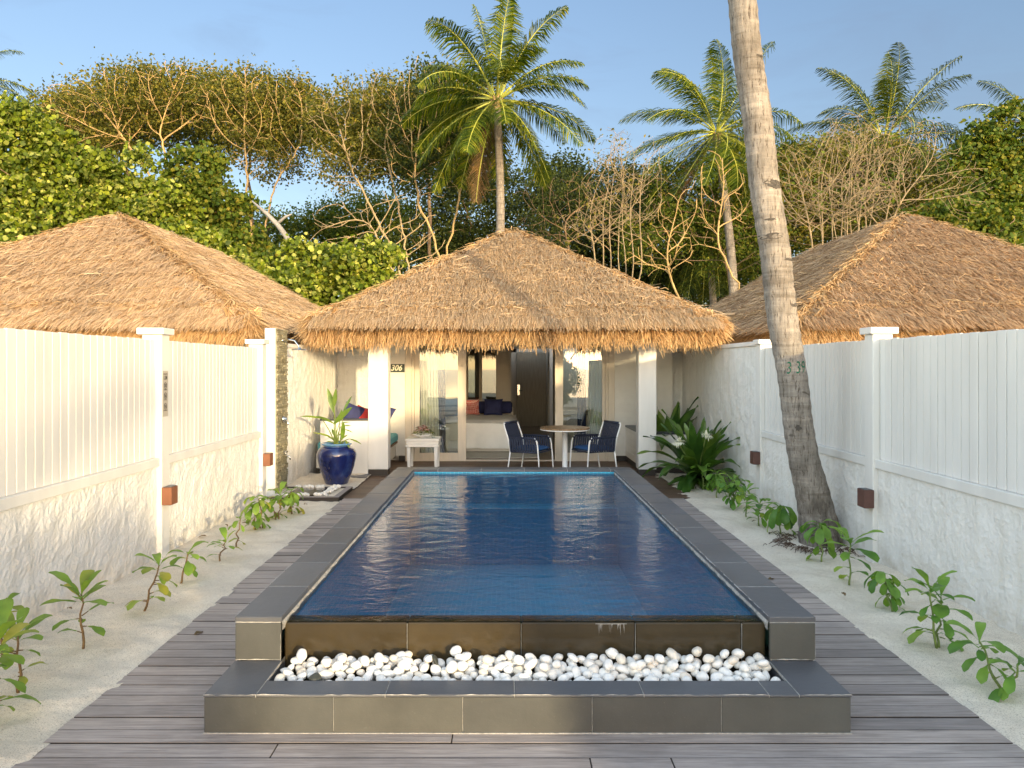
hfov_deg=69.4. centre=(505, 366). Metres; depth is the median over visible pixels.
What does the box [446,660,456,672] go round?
pebble
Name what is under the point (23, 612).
beach plant
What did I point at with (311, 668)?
pebble
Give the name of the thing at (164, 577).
beach plant
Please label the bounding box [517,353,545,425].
entry door
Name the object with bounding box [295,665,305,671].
pebble
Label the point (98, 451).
boundary wall
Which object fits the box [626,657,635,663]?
pebble
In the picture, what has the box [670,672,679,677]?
pebble
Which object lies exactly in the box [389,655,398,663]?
pebble
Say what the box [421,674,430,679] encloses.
pebble
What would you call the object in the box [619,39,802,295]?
coconut palm
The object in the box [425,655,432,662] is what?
pebble
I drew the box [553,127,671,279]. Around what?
spreading tree
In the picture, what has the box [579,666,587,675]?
pebble
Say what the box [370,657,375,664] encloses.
pebble
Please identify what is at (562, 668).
pebble
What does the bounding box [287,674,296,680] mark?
pebble
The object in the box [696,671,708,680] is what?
pebble
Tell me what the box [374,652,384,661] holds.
pebble
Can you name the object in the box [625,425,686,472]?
low wall
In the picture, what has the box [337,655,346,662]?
pebble
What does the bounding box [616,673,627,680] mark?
pebble
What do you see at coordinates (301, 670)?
pebble
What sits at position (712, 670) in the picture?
pebble
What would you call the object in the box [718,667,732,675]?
pebble
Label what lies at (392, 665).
pebble
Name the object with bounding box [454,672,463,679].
pebble
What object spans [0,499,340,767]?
sand
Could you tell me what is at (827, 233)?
spreading tree
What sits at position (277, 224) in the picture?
dead tree
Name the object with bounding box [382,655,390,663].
pebble
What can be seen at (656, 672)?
pebble
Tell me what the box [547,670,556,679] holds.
pebble
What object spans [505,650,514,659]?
pebble
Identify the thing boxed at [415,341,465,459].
sliding door
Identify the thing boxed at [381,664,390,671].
pebble
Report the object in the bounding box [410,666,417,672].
pebble
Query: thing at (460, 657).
pebble
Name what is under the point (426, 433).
flower arrangement
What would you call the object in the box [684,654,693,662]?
pebble
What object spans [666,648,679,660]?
pebble
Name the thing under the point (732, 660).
pebble
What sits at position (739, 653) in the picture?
pebble
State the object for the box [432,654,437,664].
pebble
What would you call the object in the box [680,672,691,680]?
pebble
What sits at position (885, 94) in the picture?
coconut palm
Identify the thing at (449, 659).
pebble
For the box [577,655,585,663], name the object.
pebble
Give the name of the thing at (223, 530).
beach plant
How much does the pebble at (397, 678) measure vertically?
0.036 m
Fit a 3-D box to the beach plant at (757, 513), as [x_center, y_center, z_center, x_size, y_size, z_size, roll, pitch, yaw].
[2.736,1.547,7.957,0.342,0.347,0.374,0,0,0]
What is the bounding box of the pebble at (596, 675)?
[592,673,601,678]
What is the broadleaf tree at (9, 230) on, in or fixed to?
on the ground
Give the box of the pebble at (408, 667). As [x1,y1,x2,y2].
[404,664,411,670]
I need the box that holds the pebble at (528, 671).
[524,668,531,675]
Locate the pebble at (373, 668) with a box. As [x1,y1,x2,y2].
[366,665,379,675]
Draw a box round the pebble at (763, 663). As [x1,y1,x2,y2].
[757,659,769,666]
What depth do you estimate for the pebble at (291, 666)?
3.78 m
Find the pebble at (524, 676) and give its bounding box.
[518,673,531,680]
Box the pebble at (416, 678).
[412,676,421,679]
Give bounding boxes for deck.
[11,498,1023,767]
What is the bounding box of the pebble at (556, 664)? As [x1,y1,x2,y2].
[552,660,561,668]
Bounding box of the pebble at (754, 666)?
[749,662,761,670]
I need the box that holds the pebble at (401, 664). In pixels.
[397,659,406,669]
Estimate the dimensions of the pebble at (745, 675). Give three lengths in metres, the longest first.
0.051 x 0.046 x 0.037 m
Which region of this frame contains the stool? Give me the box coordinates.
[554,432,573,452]
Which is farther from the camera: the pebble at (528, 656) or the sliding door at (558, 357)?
the sliding door at (558, 357)
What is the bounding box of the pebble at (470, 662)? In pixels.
[466,658,474,667]
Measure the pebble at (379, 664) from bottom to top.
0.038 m
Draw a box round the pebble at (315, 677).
[309,673,321,680]
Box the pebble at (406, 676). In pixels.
[401,674,411,679]
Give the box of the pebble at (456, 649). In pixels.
[450,645,461,656]
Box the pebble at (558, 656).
[553,653,562,660]
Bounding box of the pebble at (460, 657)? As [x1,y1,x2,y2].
[455,654,466,660]
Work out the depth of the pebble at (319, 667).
3.75 m
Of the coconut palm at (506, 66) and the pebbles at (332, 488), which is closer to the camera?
the pebbles at (332, 488)
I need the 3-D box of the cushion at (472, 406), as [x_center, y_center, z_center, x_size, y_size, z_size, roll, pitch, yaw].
[-0.760,0.880,16.250,0.369,0.344,0.181,0,0,0]
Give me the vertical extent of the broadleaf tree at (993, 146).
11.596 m
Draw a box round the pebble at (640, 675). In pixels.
[634,673,642,678]
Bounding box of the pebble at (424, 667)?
[420,663,428,672]
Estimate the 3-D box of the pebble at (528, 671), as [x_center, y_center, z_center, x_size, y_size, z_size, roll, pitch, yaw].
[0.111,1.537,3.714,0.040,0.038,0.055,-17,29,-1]
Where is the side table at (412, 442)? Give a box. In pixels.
[405,436,441,466]
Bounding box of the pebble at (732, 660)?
[728,657,738,664]
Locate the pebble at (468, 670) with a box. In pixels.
[464,666,475,675]
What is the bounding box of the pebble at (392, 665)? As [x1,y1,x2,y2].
[388,662,395,668]
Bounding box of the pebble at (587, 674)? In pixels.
[583,670,592,678]
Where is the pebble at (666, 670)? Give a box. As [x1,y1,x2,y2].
[663,665,675,674]
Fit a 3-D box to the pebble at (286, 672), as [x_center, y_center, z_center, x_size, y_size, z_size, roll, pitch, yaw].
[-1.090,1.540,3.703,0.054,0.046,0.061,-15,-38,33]
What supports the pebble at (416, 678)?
on the pebbles at (332, 488)
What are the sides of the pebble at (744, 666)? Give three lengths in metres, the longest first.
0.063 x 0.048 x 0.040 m
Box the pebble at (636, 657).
[632,654,640,660]
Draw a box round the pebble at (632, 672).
[628,667,640,676]
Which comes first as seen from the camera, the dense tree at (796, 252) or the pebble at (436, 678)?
the pebble at (436, 678)
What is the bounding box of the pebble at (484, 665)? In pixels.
[479,663,488,670]
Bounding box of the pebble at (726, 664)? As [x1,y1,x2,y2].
[723,659,733,668]
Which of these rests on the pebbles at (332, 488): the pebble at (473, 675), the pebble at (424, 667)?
the pebble at (473, 675)
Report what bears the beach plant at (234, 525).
on the sand at (71, 678)
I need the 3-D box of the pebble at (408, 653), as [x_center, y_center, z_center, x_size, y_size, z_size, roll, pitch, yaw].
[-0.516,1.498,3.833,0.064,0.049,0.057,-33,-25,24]
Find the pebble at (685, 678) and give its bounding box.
[681,676,691,680]
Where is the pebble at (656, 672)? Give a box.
[651,668,662,680]
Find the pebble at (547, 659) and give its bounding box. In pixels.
[540,655,551,664]
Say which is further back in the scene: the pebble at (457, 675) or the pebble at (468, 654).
the pebble at (468, 654)
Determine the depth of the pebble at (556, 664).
3.73 m
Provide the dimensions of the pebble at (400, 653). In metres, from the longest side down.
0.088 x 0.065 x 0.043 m
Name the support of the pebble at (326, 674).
on the pebbles at (332, 488)
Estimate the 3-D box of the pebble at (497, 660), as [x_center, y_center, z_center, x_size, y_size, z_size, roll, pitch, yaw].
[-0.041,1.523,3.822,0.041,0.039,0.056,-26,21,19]
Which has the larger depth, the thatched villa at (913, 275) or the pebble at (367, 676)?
the thatched villa at (913, 275)
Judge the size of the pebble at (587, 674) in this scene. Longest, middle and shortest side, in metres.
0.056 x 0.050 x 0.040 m
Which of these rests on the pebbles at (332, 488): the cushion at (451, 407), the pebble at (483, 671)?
the pebble at (483, 671)
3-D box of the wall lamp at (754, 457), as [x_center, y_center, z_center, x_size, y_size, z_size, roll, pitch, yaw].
[3.130,1.140,9.300,0.088,0.162,0.130,0,0,0]
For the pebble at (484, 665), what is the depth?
3.75 m
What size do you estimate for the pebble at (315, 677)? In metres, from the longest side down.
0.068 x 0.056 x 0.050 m
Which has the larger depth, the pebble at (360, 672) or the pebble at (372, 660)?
the pebble at (372, 660)
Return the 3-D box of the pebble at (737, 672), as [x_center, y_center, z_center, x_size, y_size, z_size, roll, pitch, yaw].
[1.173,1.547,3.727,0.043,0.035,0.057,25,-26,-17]
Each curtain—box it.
[421,343,438,452]
[437,343,445,452]
[577,345,585,452]
[588,342,600,451]
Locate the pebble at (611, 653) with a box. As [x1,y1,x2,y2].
[605,648,618,658]
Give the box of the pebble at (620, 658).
[616,653,626,664]
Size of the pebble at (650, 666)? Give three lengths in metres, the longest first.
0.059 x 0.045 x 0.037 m
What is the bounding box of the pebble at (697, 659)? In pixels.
[691,658,701,665]
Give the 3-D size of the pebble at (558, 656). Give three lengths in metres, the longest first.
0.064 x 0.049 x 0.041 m
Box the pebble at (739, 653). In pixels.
[731,649,744,658]
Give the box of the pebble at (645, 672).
[641,668,650,677]
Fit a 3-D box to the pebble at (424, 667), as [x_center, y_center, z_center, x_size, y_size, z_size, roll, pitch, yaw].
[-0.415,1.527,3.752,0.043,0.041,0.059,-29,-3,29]
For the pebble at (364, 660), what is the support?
on the pebble at (373, 668)
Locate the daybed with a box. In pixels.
[316,418,397,473]
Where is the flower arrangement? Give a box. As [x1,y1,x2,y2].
[411,425,434,437]
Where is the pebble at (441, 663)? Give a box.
[432,658,444,667]
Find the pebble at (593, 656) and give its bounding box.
[586,653,597,660]
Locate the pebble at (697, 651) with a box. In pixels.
[692,646,701,656]
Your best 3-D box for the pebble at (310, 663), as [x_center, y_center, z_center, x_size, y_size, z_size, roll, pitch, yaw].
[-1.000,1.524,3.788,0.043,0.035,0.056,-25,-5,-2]
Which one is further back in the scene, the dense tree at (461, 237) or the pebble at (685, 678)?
the dense tree at (461, 237)
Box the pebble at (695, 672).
[691,668,698,676]
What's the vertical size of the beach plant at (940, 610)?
0.526 m
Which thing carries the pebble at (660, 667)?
on the pebbles at (332, 488)
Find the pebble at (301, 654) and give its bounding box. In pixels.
[296,648,306,660]
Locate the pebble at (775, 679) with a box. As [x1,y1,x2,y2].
[770,677,780,680]
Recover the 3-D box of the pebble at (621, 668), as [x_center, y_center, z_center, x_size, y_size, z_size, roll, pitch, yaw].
[0.590,1.528,3.740,0.076,0.042,0.054,21,-9,9]
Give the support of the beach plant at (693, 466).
on the sand at (881, 623)
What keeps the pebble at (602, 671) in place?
on the pebbles at (332, 488)
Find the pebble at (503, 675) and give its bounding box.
[500,673,510,678]
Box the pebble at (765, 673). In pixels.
[762,670,769,680]
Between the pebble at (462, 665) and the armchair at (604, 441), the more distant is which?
the armchair at (604, 441)
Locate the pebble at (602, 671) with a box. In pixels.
[598,668,609,679]
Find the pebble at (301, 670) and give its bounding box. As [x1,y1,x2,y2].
[296,668,305,674]
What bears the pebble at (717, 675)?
on the pebbles at (332, 488)
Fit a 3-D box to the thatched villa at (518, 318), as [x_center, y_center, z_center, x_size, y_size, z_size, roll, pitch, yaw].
[0.123,-0.486,16.018,6.972,4.472,10.963,0,0,0]
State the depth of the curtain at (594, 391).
13.57 m
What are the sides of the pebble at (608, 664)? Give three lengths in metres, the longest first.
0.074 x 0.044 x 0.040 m
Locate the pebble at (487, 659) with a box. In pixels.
[482,655,493,663]
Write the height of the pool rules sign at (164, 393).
0.405 m
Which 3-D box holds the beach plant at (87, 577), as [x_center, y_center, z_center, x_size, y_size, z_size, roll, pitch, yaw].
[-2.565,1.473,4.472,0.361,0.496,0.333,0,0,0]
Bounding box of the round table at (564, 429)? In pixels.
[540,425,589,466]
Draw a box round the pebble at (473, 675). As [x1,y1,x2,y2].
[470,671,477,679]
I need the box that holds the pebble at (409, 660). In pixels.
[398,656,412,663]
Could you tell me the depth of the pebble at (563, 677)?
3.64 m
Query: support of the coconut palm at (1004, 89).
on the ground
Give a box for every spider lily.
[637,409,739,492]
[656,396,698,450]
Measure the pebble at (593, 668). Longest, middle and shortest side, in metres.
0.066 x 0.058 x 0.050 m
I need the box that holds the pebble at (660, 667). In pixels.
[656,664,664,672]
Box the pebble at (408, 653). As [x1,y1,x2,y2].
[405,651,412,657]
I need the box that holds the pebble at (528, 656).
[525,653,536,660]
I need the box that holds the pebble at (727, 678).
[721,676,735,680]
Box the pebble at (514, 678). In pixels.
[511,676,518,680]
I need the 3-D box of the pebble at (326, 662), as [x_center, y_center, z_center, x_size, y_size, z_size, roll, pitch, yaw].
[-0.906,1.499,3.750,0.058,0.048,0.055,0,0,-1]
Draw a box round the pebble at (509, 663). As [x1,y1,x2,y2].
[503,661,513,666]
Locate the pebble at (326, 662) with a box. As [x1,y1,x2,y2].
[321,658,332,667]
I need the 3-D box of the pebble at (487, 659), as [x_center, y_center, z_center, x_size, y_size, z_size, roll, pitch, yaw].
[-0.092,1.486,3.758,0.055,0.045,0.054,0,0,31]
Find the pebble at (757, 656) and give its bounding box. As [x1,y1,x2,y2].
[753,652,764,661]
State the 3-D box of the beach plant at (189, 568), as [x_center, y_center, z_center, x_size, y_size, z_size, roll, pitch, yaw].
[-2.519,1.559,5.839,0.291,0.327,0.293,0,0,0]
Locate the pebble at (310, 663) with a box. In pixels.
[306,661,314,667]
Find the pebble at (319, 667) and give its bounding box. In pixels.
[316,664,327,672]
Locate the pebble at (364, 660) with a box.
[360,655,369,665]
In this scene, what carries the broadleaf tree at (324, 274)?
on the ground
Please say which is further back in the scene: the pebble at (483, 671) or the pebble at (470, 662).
the pebble at (470, 662)
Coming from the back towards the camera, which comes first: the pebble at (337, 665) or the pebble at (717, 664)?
the pebble at (717, 664)
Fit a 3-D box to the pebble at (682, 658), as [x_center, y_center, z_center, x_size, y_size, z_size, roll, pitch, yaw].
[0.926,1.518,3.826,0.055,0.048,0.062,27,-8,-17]
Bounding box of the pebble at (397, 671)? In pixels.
[393,667,403,676]
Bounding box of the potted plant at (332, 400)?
[300,388,360,446]
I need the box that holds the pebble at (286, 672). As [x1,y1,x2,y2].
[283,669,293,678]
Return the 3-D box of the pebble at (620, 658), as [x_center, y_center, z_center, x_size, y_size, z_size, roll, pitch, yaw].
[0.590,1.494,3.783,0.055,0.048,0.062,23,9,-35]
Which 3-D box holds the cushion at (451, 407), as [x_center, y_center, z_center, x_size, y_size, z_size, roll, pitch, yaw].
[-1.200,0.880,15.900,0.460,0.420,0.204,0,0,-29]
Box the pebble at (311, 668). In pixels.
[306,665,316,672]
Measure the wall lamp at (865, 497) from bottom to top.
0.162 m
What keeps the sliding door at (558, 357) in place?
in the thatched villa at (518, 318)
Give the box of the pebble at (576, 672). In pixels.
[572,665,580,678]
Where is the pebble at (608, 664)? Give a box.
[604,659,612,669]
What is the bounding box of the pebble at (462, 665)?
[457,660,467,670]
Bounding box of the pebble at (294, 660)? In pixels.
[290,657,304,664]
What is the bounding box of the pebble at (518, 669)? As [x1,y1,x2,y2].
[513,665,523,674]
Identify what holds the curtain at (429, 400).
hanging from the thatched villa at (518, 318)
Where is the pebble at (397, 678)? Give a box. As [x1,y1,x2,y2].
[393,676,401,679]
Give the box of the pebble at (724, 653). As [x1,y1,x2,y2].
[720,649,728,658]
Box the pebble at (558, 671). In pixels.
[551,668,562,679]
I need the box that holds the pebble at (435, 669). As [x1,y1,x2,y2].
[430,664,441,675]
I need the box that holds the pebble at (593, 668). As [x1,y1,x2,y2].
[588,664,598,672]
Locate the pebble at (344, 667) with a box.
[340,664,348,670]
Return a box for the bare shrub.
[776,107,1006,247]
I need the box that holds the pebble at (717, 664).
[711,659,722,668]
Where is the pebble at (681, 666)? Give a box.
[679,664,687,671]
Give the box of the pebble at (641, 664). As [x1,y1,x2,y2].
[636,660,645,670]
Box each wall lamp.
[162,485,177,504]
[263,452,272,465]
[750,451,759,464]
[857,488,873,507]
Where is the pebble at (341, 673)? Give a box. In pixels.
[335,670,346,677]
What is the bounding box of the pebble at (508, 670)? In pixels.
[503,666,513,674]
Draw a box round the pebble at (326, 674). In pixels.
[318,670,334,678]
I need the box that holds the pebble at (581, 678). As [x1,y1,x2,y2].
[573,676,585,680]
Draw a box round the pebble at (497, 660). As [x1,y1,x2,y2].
[494,657,501,663]
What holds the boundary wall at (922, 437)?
on the ground
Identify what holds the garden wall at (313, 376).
on the ground
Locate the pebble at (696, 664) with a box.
[692,661,699,669]
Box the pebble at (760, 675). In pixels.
[753,671,765,680]
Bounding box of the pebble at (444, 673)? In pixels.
[441,669,448,677]
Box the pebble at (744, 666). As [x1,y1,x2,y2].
[739,662,749,671]
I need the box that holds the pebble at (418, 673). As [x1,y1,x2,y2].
[414,671,423,677]
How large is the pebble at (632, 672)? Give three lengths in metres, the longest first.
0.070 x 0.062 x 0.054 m
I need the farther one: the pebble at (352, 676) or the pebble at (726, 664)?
the pebble at (726, 664)
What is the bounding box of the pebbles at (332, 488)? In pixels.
[277,484,733,680]
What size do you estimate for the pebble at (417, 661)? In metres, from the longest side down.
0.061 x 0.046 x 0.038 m
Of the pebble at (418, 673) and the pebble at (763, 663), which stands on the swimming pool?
the pebble at (418, 673)
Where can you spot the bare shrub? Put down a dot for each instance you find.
(831, 183)
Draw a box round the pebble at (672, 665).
[667,660,678,670]
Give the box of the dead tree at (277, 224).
[252,201,291,238]
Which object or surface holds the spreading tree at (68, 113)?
on the ground
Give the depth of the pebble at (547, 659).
3.77 m
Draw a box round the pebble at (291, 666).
[287,663,294,670]
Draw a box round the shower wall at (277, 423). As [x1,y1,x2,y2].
[265,328,306,495]
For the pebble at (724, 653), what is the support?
on the pebble at (726, 664)
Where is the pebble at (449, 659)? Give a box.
[446,657,455,663]
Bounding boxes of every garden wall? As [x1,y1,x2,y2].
[287,343,398,484]
[672,342,756,495]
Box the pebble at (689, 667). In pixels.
[685,663,694,671]
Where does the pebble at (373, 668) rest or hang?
on the pebbles at (332, 488)
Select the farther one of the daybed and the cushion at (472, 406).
the cushion at (472, 406)
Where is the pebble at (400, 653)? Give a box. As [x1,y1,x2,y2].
[394,651,404,663]
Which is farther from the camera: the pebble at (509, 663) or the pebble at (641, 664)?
the pebble at (509, 663)
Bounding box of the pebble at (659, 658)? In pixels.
[654,654,664,662]
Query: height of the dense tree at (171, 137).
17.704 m
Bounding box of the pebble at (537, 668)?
[534,665,542,672]
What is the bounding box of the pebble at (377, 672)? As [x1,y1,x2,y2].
[374,670,380,675]
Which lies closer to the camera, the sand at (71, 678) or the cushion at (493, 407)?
the sand at (71, 678)
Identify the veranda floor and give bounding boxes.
[342,460,689,498]
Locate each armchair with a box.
[503,420,553,466]
[569,420,620,466]
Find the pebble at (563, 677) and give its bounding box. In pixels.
[557,674,568,680]
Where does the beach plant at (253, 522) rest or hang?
on the sand at (71, 678)
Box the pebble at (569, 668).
[566,665,572,671]
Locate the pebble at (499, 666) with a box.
[494,662,507,670]
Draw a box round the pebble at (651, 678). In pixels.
[643,675,658,680]
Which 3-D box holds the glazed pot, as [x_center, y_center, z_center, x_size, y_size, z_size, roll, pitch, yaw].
[-2.430,1.379,10.620,0.560,0.583,0.560,0,0,0]
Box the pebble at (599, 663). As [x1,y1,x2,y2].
[595,660,602,667]
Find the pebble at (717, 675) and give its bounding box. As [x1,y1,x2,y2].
[710,672,723,679]
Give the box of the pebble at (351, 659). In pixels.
[346,656,356,662]
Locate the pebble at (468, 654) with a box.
[462,652,471,659]
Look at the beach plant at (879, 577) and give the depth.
5.18 m
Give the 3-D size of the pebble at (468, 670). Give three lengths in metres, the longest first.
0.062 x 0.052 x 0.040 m
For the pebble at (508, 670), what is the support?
on the pebbles at (332, 488)
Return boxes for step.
[351,474,369,479]
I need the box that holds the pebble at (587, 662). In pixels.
[583,658,594,667]
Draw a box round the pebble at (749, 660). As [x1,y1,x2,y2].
[745,656,754,664]
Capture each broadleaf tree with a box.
[0,89,131,236]
[0,210,37,246]
[50,136,209,230]
[154,139,281,266]
[155,215,280,280]
[269,229,411,307]
[896,190,1023,239]
[935,96,1023,219]
[993,230,1023,247]
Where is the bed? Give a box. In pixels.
[446,407,516,450]
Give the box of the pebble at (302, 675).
[297,672,306,679]
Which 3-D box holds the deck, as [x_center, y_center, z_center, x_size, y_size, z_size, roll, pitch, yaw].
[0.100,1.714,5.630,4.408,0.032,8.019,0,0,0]
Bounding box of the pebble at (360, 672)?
[356,669,364,675]
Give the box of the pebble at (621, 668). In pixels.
[615,664,628,674]
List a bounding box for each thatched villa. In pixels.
[0,211,329,346]
[288,226,744,475]
[697,211,1023,346]
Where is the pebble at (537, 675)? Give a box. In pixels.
[532,672,547,679]
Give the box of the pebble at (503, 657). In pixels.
[498,654,506,661]
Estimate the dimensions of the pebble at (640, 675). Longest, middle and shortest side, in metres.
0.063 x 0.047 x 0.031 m
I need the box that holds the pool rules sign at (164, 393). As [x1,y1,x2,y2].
[162,371,167,416]
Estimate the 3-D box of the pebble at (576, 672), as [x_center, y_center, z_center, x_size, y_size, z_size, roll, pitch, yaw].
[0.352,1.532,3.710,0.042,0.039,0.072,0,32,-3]
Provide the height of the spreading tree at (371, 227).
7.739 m
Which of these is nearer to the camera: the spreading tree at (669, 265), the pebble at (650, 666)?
the pebble at (650, 666)
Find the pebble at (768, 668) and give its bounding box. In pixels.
[760,665,770,670]
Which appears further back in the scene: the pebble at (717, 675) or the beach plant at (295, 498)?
the beach plant at (295, 498)
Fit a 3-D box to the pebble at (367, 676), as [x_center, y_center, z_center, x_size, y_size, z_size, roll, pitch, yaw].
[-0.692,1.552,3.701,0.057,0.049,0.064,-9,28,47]
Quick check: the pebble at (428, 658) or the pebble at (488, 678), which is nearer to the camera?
the pebble at (488, 678)
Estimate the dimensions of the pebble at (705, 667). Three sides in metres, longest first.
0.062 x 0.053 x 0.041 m
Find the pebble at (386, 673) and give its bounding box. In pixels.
[381,669,393,677]
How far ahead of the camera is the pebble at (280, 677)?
3.63 m
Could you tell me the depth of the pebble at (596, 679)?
3.63 m
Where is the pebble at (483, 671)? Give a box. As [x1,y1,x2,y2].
[479,668,487,676]
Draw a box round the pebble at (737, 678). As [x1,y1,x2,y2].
[734,676,742,680]
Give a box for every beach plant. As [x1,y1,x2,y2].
[0,592,23,656]
[0,598,40,710]
[0,607,52,692]
[40,570,113,648]
[125,553,181,610]
[168,541,207,583]
[206,527,241,560]
[228,516,250,546]
[240,496,270,529]
[244,513,264,529]
[258,481,294,519]
[275,486,304,513]
[686,463,717,490]
[702,470,728,497]
[714,473,749,510]
[732,483,759,516]
[743,493,777,527]
[764,502,796,535]
[799,519,841,561]
[823,527,883,584]
[864,571,908,613]
[899,567,974,651]
[945,620,1023,702]
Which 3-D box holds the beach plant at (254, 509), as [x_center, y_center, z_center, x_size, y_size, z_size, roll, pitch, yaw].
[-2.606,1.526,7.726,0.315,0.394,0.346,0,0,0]
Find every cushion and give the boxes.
[344,401,366,417]
[358,405,367,417]
[446,398,457,416]
[466,399,479,414]
[484,399,502,414]
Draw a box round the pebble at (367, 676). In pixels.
[362,670,372,680]
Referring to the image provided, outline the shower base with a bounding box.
[267,486,352,501]
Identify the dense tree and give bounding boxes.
[4,46,218,168]
[144,53,345,229]
[231,189,363,272]
[296,177,436,274]
[316,51,528,261]
[372,161,534,272]
[493,143,662,285]
[585,151,761,308]
[617,184,792,307]
[687,130,828,301]
[776,119,964,256]
[922,134,1023,232]
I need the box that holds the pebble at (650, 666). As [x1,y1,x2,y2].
[646,663,655,669]
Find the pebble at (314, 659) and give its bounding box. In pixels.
[307,657,317,664]
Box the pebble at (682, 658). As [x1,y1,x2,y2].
[680,655,686,664]
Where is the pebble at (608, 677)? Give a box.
[603,673,614,680]
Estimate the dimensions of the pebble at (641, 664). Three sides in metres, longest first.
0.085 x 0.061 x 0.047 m
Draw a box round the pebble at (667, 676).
[662,674,670,680]
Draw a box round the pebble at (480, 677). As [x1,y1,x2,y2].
[476,675,484,679]
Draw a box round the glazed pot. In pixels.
[317,441,356,484]
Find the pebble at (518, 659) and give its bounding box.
[513,655,523,664]
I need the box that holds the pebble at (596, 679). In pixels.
[591,677,603,680]
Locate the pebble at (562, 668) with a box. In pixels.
[559,661,566,672]
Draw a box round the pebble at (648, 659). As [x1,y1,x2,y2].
[644,655,653,663]
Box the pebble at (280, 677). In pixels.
[274,673,284,680]
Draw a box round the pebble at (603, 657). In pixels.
[599,654,607,666]
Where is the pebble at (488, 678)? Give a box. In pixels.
[484,676,492,679]
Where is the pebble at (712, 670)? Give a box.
[709,668,717,674]
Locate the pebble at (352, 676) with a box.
[347,674,354,679]
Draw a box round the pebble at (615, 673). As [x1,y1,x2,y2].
[610,671,618,678]
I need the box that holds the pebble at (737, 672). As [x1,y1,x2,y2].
[734,670,741,676]
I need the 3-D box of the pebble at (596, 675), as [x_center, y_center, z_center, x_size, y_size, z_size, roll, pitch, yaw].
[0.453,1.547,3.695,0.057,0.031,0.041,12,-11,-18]
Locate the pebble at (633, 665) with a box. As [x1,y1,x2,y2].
[628,661,638,669]
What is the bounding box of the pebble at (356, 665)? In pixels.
[350,660,361,670]
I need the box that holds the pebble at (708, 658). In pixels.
[703,654,714,662]
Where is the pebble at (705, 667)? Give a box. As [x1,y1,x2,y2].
[700,663,710,672]
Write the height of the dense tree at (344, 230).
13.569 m
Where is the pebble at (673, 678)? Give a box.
[669,676,678,680]
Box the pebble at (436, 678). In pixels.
[432,676,441,679]
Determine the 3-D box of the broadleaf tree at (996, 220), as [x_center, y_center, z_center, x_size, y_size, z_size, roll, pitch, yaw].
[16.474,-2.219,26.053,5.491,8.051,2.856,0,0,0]
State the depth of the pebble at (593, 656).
3.85 m
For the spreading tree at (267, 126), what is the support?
on the ground
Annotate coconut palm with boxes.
[0,49,38,102]
[400,0,596,234]
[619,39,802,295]
[728,0,864,556]
[784,42,972,213]
[931,80,1023,197]
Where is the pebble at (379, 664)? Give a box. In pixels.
[375,661,383,669]
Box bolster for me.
[479,401,511,412]
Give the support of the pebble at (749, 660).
on the swimming pool
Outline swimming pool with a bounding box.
[203,467,851,733]
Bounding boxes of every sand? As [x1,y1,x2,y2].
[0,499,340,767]
[287,473,370,488]
[656,473,1023,749]
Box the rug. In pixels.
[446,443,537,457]
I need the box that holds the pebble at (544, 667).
[539,663,549,671]
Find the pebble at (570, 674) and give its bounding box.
[565,672,572,678]
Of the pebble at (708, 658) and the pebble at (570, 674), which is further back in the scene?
the pebble at (708, 658)
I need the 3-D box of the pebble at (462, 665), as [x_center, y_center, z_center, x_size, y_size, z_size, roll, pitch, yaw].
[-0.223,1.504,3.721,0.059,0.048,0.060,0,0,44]
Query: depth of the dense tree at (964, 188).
38.78 m
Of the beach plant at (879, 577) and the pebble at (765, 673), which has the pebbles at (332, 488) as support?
the pebble at (765, 673)
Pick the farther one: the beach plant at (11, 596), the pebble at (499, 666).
the beach plant at (11, 596)
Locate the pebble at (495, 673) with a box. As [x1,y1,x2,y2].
[490,668,500,677]
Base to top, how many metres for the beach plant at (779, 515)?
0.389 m
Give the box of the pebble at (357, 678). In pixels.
[353,676,363,680]
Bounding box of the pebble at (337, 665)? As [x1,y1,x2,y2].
[332,661,342,670]
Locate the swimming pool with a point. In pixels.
(363, 577)
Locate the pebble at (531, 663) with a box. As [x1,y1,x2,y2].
[524,658,536,668]
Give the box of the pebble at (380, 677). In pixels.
[376,675,385,680]
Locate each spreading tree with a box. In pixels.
[26,50,242,175]
[180,53,344,244]
[287,67,439,274]
[311,191,444,277]
[362,51,528,258]
[495,148,694,253]
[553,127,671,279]
[604,118,760,284]
[626,150,750,301]
[737,117,971,251]
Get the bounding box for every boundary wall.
[0,328,269,638]
[753,327,1023,638]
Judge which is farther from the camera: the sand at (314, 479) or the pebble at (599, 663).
the sand at (314, 479)
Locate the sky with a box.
[0,0,1023,306]
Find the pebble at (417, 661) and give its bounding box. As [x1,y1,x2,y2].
[414,659,421,666]
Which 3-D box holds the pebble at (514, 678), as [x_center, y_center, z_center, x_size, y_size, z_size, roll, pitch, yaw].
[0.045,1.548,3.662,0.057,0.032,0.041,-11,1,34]
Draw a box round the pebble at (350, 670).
[346,668,354,673]
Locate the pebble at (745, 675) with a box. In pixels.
[741,672,751,678]
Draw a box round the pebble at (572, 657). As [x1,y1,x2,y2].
[567,653,577,662]
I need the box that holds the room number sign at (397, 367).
[391,364,404,371]
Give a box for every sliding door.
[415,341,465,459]
[555,339,604,459]
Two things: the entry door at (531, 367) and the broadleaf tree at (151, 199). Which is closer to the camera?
the entry door at (531, 367)

